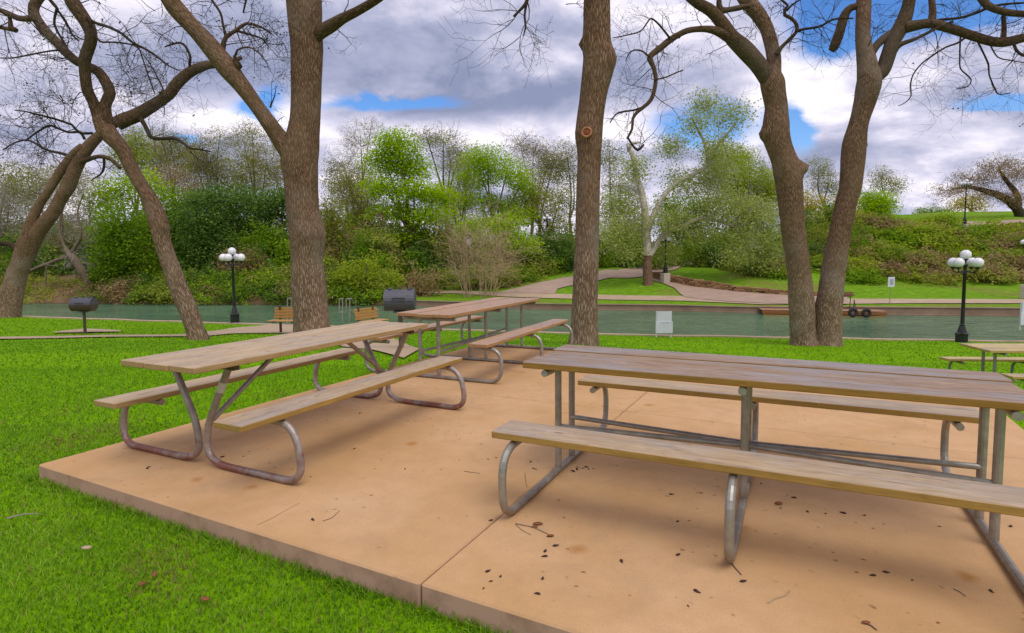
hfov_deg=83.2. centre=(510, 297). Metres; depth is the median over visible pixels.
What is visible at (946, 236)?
hillside brush
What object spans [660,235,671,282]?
street lamp
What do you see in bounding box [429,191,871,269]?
wood
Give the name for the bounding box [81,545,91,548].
dried leaf
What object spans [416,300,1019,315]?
river wall
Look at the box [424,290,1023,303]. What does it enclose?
river path
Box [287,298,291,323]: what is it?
handrail
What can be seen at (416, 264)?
thicket
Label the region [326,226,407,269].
bare shrub
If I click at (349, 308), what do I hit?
handrail
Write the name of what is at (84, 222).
bare tree
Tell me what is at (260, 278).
bushy shrub
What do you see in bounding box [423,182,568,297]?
bare shrub
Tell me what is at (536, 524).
twig
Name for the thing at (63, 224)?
bare tree
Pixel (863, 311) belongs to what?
tyre
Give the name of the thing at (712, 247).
bushy shrub
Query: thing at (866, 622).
twig
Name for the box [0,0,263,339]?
bare tree
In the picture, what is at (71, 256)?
fallen tree
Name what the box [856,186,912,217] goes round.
leafy tree
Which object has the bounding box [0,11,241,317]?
bare tree
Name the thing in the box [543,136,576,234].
bare tree
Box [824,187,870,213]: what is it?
bushy tree
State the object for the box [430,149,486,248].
bushy tree
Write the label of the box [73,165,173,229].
bushy tree
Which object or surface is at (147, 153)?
bare tree
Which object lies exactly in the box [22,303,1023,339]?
river
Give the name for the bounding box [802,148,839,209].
bare tree
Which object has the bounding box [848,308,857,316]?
tyre
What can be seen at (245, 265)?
bare shrub
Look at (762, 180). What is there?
bushy tree
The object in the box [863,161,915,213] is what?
bare tree
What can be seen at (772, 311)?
dock
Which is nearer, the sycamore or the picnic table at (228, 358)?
the picnic table at (228, 358)
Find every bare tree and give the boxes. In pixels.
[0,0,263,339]
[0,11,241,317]
[0,169,56,252]
[9,156,105,256]
[48,174,118,259]
[107,127,189,213]
[129,0,382,332]
[140,116,210,202]
[143,154,212,207]
[176,117,248,204]
[215,110,283,227]
[247,118,285,223]
[318,114,386,189]
[324,160,383,235]
[410,117,477,229]
[436,0,616,346]
[443,153,484,242]
[498,122,571,236]
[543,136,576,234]
[600,0,1023,346]
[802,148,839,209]
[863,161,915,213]
[924,149,1023,216]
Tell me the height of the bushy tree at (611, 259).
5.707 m
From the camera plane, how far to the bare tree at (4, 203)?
59.53 m
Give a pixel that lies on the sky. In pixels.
(401, 70)
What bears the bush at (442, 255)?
on the ground at (914, 289)
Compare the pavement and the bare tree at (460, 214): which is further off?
the bare tree at (460, 214)
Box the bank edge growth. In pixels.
[62,263,404,306]
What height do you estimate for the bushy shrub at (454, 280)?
3.283 m
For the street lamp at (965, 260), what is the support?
on the ground at (914, 289)
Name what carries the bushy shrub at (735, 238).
on the ground at (914, 289)
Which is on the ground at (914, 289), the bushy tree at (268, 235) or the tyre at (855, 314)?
the bushy tree at (268, 235)
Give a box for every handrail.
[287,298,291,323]
[339,298,378,322]
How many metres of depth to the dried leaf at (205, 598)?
2.52 m
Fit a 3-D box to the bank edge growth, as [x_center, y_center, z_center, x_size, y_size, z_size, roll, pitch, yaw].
[-23.080,-1.347,47.649,29.907,3.631,7.154,0,4,8]
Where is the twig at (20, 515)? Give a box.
[7,513,36,518]
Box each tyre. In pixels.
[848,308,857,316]
[861,308,871,316]
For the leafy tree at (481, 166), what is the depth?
61.14 m
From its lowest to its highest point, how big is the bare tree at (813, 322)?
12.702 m
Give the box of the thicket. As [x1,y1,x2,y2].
[0,204,464,297]
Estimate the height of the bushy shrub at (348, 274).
4.565 m
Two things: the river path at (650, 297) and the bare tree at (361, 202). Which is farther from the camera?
the bare tree at (361, 202)
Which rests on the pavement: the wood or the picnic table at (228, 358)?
the picnic table at (228, 358)
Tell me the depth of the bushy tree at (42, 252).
54.46 m
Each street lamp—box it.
[219,247,244,322]
[542,214,551,241]
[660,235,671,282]
[947,250,983,342]
[960,179,972,227]
[1020,240,1023,298]
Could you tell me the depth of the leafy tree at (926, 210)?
89.03 m
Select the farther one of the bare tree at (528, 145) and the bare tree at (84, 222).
the bare tree at (528, 145)
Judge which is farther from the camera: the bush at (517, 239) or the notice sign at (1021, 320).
the bush at (517, 239)
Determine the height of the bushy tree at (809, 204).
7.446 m
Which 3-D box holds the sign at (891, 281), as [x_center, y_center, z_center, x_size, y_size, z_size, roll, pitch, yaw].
[23.760,-0.386,36.060,0.520,1.830,0.065,-2,4,-14]
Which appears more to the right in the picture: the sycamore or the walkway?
the sycamore
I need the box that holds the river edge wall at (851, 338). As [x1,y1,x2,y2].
[21,316,1023,342]
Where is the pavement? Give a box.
[39,344,1023,632]
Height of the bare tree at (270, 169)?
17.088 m
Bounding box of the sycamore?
[599,84,785,285]
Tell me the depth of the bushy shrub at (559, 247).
56.34 m
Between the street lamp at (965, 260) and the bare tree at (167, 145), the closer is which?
the street lamp at (965, 260)
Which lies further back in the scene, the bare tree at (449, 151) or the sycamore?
the bare tree at (449, 151)
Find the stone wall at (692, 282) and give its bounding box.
[652,272,854,296]
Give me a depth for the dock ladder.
34.61 m
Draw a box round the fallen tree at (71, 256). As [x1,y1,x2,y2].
[29,194,106,291]
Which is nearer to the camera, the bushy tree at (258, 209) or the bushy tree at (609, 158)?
the bushy tree at (258, 209)
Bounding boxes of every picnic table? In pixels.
[94,320,466,483]
[364,297,572,383]
[492,345,1023,594]
[939,343,1023,382]
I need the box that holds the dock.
[758,308,886,316]
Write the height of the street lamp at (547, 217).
5.750 m
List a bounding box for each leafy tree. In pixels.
[354,123,467,263]
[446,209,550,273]
[451,138,542,254]
[648,188,723,249]
[691,136,779,240]
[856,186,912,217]
[905,203,956,213]
[944,193,996,211]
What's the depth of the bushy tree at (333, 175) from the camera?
66.86 m
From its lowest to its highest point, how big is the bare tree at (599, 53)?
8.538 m
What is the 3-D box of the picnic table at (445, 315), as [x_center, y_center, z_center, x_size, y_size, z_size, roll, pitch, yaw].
[-0.441,0.467,7.731,1.890,0.759,2.661,1,5,25]
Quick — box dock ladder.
[844,296,856,308]
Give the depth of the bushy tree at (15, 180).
62.19 m
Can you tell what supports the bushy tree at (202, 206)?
on the ground at (914, 289)
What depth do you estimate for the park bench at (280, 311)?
17.63 m
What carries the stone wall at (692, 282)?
on the ground at (914, 289)
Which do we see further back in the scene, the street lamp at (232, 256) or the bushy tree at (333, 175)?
the bushy tree at (333, 175)
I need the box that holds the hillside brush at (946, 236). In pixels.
[707,210,1023,285]
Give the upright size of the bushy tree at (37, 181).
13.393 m
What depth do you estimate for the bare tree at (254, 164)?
62.55 m
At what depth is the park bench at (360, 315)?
17.56 m
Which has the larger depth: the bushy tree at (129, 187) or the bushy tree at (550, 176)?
the bushy tree at (550, 176)
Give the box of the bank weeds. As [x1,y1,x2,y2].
[0,271,99,303]
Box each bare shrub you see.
[211,242,276,279]
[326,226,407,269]
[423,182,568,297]
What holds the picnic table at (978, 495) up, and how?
on the pavement
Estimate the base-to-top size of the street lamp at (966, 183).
5.000 m
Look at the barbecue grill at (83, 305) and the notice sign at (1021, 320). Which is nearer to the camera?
the barbecue grill at (83, 305)
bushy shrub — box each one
[217,265,290,299]
[324,252,407,300]
[401,259,528,289]
[509,226,574,274]
[694,237,785,268]
[702,227,780,256]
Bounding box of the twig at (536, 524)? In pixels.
[515,522,553,535]
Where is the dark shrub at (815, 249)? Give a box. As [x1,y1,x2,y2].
[808,237,826,273]
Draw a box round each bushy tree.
[0,157,44,252]
[0,161,103,218]
[0,236,85,277]
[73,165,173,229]
[77,194,163,284]
[97,124,171,214]
[130,180,211,259]
[138,264,223,302]
[151,179,246,272]
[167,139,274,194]
[197,179,287,251]
[206,216,289,263]
[318,155,385,224]
[319,190,359,266]
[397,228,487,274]
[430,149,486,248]
[499,144,575,236]
[514,180,575,251]
[599,134,658,249]
[599,222,641,268]
[701,135,776,229]
[778,183,833,227]
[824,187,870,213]
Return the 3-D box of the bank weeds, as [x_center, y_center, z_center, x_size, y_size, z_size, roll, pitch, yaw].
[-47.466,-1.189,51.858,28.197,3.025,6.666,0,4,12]
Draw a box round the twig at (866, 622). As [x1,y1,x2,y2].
[862,620,876,629]
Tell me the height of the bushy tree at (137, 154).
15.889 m
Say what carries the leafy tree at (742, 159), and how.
on the ground at (914, 289)
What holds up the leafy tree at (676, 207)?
on the ground at (914, 289)
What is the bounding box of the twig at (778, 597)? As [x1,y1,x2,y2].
[767,590,789,602]
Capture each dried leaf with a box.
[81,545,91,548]
[200,596,210,600]
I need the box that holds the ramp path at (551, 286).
[495,220,1023,303]
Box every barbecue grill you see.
[68,296,97,333]
[383,287,415,342]
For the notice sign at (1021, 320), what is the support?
on the ground at (914, 289)
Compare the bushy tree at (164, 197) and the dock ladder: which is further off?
the bushy tree at (164, 197)
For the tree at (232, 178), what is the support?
on the ground at (914, 289)
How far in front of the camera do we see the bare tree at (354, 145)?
67.50 m
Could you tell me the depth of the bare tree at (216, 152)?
64.75 m
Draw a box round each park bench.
[266,305,292,331]
[354,305,388,322]
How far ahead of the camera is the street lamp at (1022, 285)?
38.70 m
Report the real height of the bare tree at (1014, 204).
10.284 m
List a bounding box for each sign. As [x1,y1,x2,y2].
[656,311,672,337]
[888,277,894,304]
[1019,302,1023,329]
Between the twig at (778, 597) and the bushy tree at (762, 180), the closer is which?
the twig at (778, 597)
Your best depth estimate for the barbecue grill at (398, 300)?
9.48 m
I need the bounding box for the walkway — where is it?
[0,325,417,357]
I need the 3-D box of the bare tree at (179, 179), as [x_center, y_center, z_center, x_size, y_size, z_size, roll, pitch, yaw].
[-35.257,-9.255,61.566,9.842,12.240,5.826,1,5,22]
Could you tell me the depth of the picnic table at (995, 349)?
9.11 m
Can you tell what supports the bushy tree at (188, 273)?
on the ground at (914, 289)
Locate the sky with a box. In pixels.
[0,0,1023,247]
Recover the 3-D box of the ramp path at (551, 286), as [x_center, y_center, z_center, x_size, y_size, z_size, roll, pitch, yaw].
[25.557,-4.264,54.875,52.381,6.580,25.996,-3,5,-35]
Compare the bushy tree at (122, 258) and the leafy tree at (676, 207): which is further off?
the leafy tree at (676, 207)
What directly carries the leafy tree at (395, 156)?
on the ground at (914, 289)
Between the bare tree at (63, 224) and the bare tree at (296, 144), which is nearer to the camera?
the bare tree at (296, 144)
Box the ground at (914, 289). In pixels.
[0,211,1023,632]
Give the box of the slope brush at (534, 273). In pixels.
[399,237,608,290]
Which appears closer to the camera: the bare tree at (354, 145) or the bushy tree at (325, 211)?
the bushy tree at (325, 211)
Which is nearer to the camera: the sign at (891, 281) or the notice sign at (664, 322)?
the notice sign at (664, 322)
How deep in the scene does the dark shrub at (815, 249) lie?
52.21 m
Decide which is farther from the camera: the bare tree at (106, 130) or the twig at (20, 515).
the bare tree at (106, 130)
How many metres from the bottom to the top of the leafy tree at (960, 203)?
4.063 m
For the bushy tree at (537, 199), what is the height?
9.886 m
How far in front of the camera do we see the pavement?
3.13 m
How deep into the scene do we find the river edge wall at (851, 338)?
21.37 m
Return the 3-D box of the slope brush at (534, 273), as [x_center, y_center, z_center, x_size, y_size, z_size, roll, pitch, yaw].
[0.896,-3.949,59.223,26.588,5.461,17.779,-2,5,-23]
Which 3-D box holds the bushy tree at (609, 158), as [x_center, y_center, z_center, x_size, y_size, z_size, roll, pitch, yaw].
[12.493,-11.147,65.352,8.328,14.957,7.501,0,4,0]

